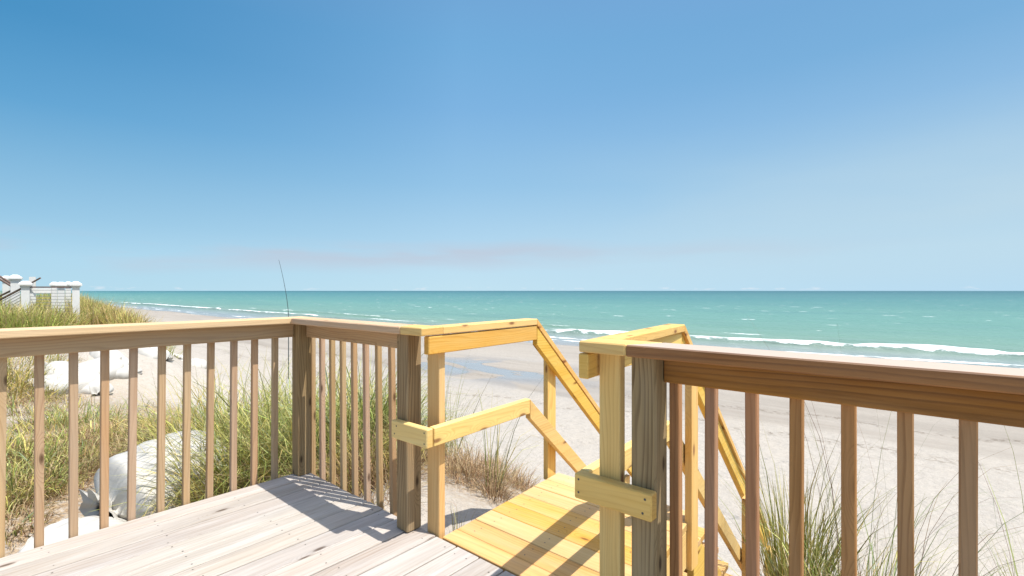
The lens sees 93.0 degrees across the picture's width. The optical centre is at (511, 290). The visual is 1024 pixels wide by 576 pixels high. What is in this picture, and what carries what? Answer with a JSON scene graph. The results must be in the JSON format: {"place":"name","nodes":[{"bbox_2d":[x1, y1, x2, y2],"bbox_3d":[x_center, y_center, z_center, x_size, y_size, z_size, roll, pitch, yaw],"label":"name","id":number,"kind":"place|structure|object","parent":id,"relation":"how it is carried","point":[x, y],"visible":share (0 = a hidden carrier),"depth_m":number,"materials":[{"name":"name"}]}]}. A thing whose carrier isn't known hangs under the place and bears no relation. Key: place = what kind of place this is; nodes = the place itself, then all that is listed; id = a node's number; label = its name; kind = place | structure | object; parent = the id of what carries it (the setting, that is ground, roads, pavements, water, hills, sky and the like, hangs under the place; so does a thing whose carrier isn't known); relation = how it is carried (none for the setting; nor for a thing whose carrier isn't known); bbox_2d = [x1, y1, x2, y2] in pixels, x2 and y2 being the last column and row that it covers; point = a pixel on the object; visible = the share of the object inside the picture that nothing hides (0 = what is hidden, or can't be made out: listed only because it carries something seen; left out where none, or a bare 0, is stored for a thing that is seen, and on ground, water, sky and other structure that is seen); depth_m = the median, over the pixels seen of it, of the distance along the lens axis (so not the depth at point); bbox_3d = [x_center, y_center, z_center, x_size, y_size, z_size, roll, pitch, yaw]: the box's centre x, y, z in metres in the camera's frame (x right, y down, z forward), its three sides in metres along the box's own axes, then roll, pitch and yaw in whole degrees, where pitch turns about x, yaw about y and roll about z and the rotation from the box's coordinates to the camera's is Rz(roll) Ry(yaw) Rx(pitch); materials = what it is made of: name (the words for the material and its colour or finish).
{"place":"outdoors","nodes":[
{"label":"outdoors","id":0,"kind":"place"},
{"bbox_2d":[0,291,1023,368],"bbox_3d":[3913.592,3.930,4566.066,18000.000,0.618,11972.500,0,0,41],"label":"sea","id":1,"kind":"structure","parent":0,"point":[983,328],"depth_m":88.52,"materials":[{"name":"liquid"}]},
{"bbox_2d":[0,0,1023,290],"label":"sky","id":2,"kind":"structure","parent":0,"point":[146,145],"materials":[{"name":"blue"}]},
{"bbox_2d":[5,307,1023,575],"bbox_3d":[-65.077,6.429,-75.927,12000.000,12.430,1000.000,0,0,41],"label":"sand","id":3,"kind":"structure","parent":0,"point":[511,373],"depth_m":10.36,"materials":[{"name":"beige sand"}]},
{"bbox_2d":[0,276,9,306],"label":"white post","id":4,"kind":"object","parent":3,"relation":"on","point":[5,287],"visible":0.32,"depth_m":15.13,"materials":[{"name":"plastic"}]},
{"bbox_2d":[8,275,22,307],"bbox_3d":[-13.796,0.501,13.500,0.279,1.885,0.279,0,0,-41],"label":"white post","id":5,"kind":"object","parent":3,"relation":"on","point":[15,280],"visible":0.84,"depth_m":13.43,"materials":[{"name":"plastic"}]},
{"bbox_2d":[0,276,40,311],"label":"stair railing","id":6,"kind":"object","parent":5,"relation":"attached to","point":[4,280],"visible":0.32,"depth_m":13.30,"materials":[{"name":"wood"}]},
{"bbox_2d":[18,281,32,311],"bbox_3d":[-13.214,0.585,13.200,0.280,1.700,0.280,0,0,-41],"label":"white post","id":7,"kind":"object","parent":3,"relation":"on","point":[25,286],"visible":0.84,"depth_m":13.14,"materials":[{"name":"plastic"}]},
{"bbox_2d":[29,277,35,308],"bbox_3d":[-15.197,0.511,15.400,0.150,1.894,0.150,0,0,-41],"label":"white post","id":8,"kind":"object","parent":3,"relation":"on","point":[31,279],"visible":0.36,"depth_m":15.35,"materials":[{"name":"plastic"}]},
{"bbox_2d":[24,371,67,395],"bbox_3d":[-8.893,1.829,9.461,0.678,0.462,1.100,0,-2,-4],"label":"sandbag","id":9,"kind":"object","parent":3,"relation":"on","point":[62,377],"visible":0.23,"depth_m":9.22,"materials":[{"name":"fabric"}]},
{"bbox_2d":[49,282,56,304],"bbox_3d":[-14.881,0.559,15.800,0.238,1.688,0.238,0,0,-41],"label":"white post","id":10,"kind":"object","parent":3,"relation":"on","point":[52,284],"visible":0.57,"depth_m":15.70,"materials":[{"name":"plastic"}]},
{"bbox_2d":[55,282,66,312],"bbox_3d":[-13.453,0.614,14.500,0.255,1.749,0.255,0,0,-41],"label":"white post","id":11,"kind":"object","parent":3,"relation":"on","point":[61,284],"visible":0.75,"depth_m":14.44,"materials":[{"name":"plastic"}]},
{"bbox_2d":[65,282,70,306],"bbox_3d":[-14.795,0.551,16.200,0.238,1.704,0.238,0,0,-41],"label":"white post","id":12,"kind":"object","parent":3,"relation":"on","point":[67,290],"visible":0.34,"depth_m":16.14,"materials":[{"name":"plastic"}]},
{"bbox_2d":[18,516,126,552],"bbox_3d":[-3.485,2.151,3.949,0.742,0.551,0.789,0,0,-8],"label":"sandbag","id":13,"kind":"object","parent":3,"relation":"on","point":[55,532],"visible":0.27,"depth_m":3.87,"materials":[{"name":"fabric"}]},
{"bbox_2d":[69,281,81,320],"bbox_3d":[-12.204,0.647,13.600,0.264,1.812,0.264,0,0,-41],"label":"white post","id":14,"kind":"object","parent":3,"relation":"on","point":[75,285],"visible":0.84,"depth_m":13.54,"materials":[{"name":"plastic"}]},
{"bbox_2d":[30,286,71,311],"bbox_3d":[-12.785,0.289,13.579,1.096,0.808,0.439,0,0,-22],"label":"white railing","id":15,"kind":"object","parent":14,"relation":"attached to","point":[43,290],"visible":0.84,"depth_m":13.45,"materials":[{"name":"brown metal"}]},
{"bbox_2d":[0,291,182,357],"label":"dune grass","id":16,"kind":"structure","parent":3,"relation":"on","point":[94,312],"depth_m":12.95,"materials":[{"name":"green plant"}]},
{"bbox_2d":[5,354,181,553],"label":"dune grass","id":17,"kind":"structure","parent":3,"relation":"on","point":[19,474],"depth_m":5.84,"materials":[{"name":"green plant"}]},
{"bbox_2d":[79,372,113,395],"bbox_3d":[-8.751,1.910,10.000,1.100,0.457,0.663,25,10,22],"label":"sandbag","id":18,"kind":"object","parent":3,"relation":"on","point":[93,387],"visible":0.25,"depth_m":9.78,"materials":[{"name":"fabric"}]},
{"bbox_2d":[44,360,96,392],"bbox_3d":[-8.970,1.795,9.867,1.100,0.521,0.804,23,2,5],"label":"sandbag","id":19,"kind":"object","parent":18,"relation":"on","point":[87,376],"visible":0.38,"depth_m":9.72,"materials":[{"name":"fabric"}]},
{"bbox_2d":[78,356,123,379],"bbox_3d":[-8.969,1.737,10.437,0.805,0.515,1.100,0,10,4],"label":"sandbag","id":20,"kind":"object","parent":18,"relation":"on","point":[116,364],"visible":0.33,"depth_m":10.42,"materials":[{"name":"fabric"}]},
{"bbox_2d":[114,365,142,378],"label":"sandbag","id":21,"kind":"object","parent":3,"relation":"on","point":[122,373],"visible":0.21,"depth_m":10.66,"materials":[{"name":"fabric"}]},
{"bbox_2d":[89,350,128,364],"bbox_3d":[-9.072,1.599,11.023,1.100,0.427,0.622,27,9,19],"label":"sandbag","id":22,"kind":"object","parent":21,"relation":"on","point":[116,353],"visible":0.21,"depth_m":10.95,"materials":[{"name":"fabric"}]},
{"bbox_2d":[128,347,173,362],"bbox_3d":[-9.027,1.550,12.063,1.100,0.458,0.666,20,2,5],"label":"sandbag","id":23,"kind":"object","parent":3,"relation":"on","point":[151,352],"visible":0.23,"depth_m":11.83,"materials":[{"name":"fabric"}]},
{"bbox_2d":[79,430,227,519],"bbox_3d":[-3.388,1.818,4.722,1.077,0.773,1.087,0,8,29],"label":"sandbag","id":24,"kind":"object","parent":3,"relation":"on","point":[117,468],"visible":0.27,"depth_m":4.36,"materials":[{"name":"fabric"}]},
{"bbox_2d":[171,353,182,360],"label":"sandbag","id":25,"kind":"object","parent":3,"relation":"on","point":[179,357],"visible":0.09,"depth_m":16.81,"materials":[{"name":"fabric"}]},
{"bbox_2d":[191,358,206,368],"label":"sandbag","id":26,"kind":"object","parent":3,"relation":"on","point":[198,362],"visible":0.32,"depth_m":17.26,"materials":[{"name":"fabric"}]},
{"bbox_2d":[16,314,487,530],"bbox_3d":[-2.538,1.429,4.964,4.819,2.425,4.161,0,0,3],"label":"grass clump","id":27,"kind":"object","parent":3,"relation":"on","point":[220,484],"visible":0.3,"depth_m":4.32,"materials":[{"name":"green plant"}]},
{"bbox_2d":[0,473,514,575],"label":"deck","id":28,"kind":"structure","parent":3,"relation":"on","point":[309,524],"depth_m":2.30,"materials":[{"name":"grey wood"}]},
{"bbox_2d":[0,316,310,557],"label":"deck railing","id":29,"kind":"object","parent":28,"relation":"attached to","point":[38,343],"visible":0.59,"depth_m":2.62,"materials":[{"name":"brown wood"}]},
{"bbox_2d":[291,317,420,532],"bbox_3d":[-0.934,0.781,2.792,1.188,1.218,0.181,0,0,41],"label":"deck railing","id":30,"kind":"object","parent":28,"relation":"attached to","point":[405,481],"visible":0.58,"depth_m":2.72,"materials":[{"name":"brown wood"}]},
{"bbox_2d":[626,343,1023,575],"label":"deck railing","id":31,"kind":"object","parent":28,"relation":"attached to","point":[969,397],"visible":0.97,"depth_m":1.35,"materials":[{"name":"brown wood"}]},
{"bbox_2d":[279,262,288,399],"bbox_3d":[-5.629,1.082,12.008,0.264,3.693,0.044,0,0,4],"label":"fishing rod","id":32,"kind":"object","parent":3,"relation":"on","point":[288,337],"visible":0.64,"depth_m":11.99,"materials":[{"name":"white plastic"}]},
{"bbox_2d":[422,340,493,456],"bbox_3d":[-0.412,1.084,4.920,0.998,1.267,0.694,0,0,-9],"label":"grass clump","id":33,"kind":"object","parent":3,"relation":"on","point":[456,413],"visible":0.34,"depth_m":4.92,"materials":[{"name":"green plant"}]},
{"bbox_2d":[448,505,474,531],"bbox_3d":[-0.292,1.417,2.916,0.214,0.309,0.203,0,0,-4],"label":"grass clump","id":34,"kind":"object","parent":3,"relation":"on","point":[457,520],"visible":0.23,"depth_m":2.91,"materials":[{"name":"beige plant"}]},
{"bbox_2d":[421,434,541,504],"bbox_3d":[-0.221,2.427,6.476,1.638,2.489,5.989,0,0,4],"label":"dead grass patch","id":35,"kind":"object","parent":3,"relation":"on","point":[465,462],"visible":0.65,"depth_m":4.19,"materials":[{"name":"brown plant"}]},
{"bbox_2d":[478,382,559,494],"bbox_3d":[0.159,1.270,3.917,0.838,1.179,1.226,0,0,-7],"label":"grass clump","id":36,"kind":"object","parent":3,"relation":"on","point":[496,456],"visible":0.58,"depth_m":4.07,"materials":[{"name":"plant"}]},
{"bbox_2d":[443,473,732,575],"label":"walkway stairs","id":37,"kind":"structure","parent":3,"relation":"on","point":[550,526],"depth_m":2.41,"materials":[{"name":"yellow wood"}]},
{"bbox_2d":[392,318,631,539],"bbox_3d":[0.570,1.836,3.576,0.283,3.328,3.328,0,0,41],"label":"handrail","id":38,"kind":"object","parent":37,"relation":"attached to","point":[436,435],"visible":0.69,"depth_m":2.55,"materials":[{"name":"yellow wood"}]},
{"bbox_2d":[575,324,771,575],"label":"handrail","id":39,"kind":"object","parent":37,"relation":"attached to","point":[608,490],"visible":0.71,"depth_m":1.69,"materials":[{"name":"yellow wood"}]},
{"bbox_2d":[703,317,1023,575],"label":"grass clump","id":40,"kind":"object","parent":3,"relation":"on","point":[781,568],"visible":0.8,"depth_m":2.89,"materials":[{"name":"green plant"}]},
{"bbox_2d":[923,425,1023,575],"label":"grass clump","id":41,"kind":"object","parent":3,"relation":"on","point":[1014,567],"visible":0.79,"depth_m":2.25,"materials":[{"name":"green plant"}]}
]}

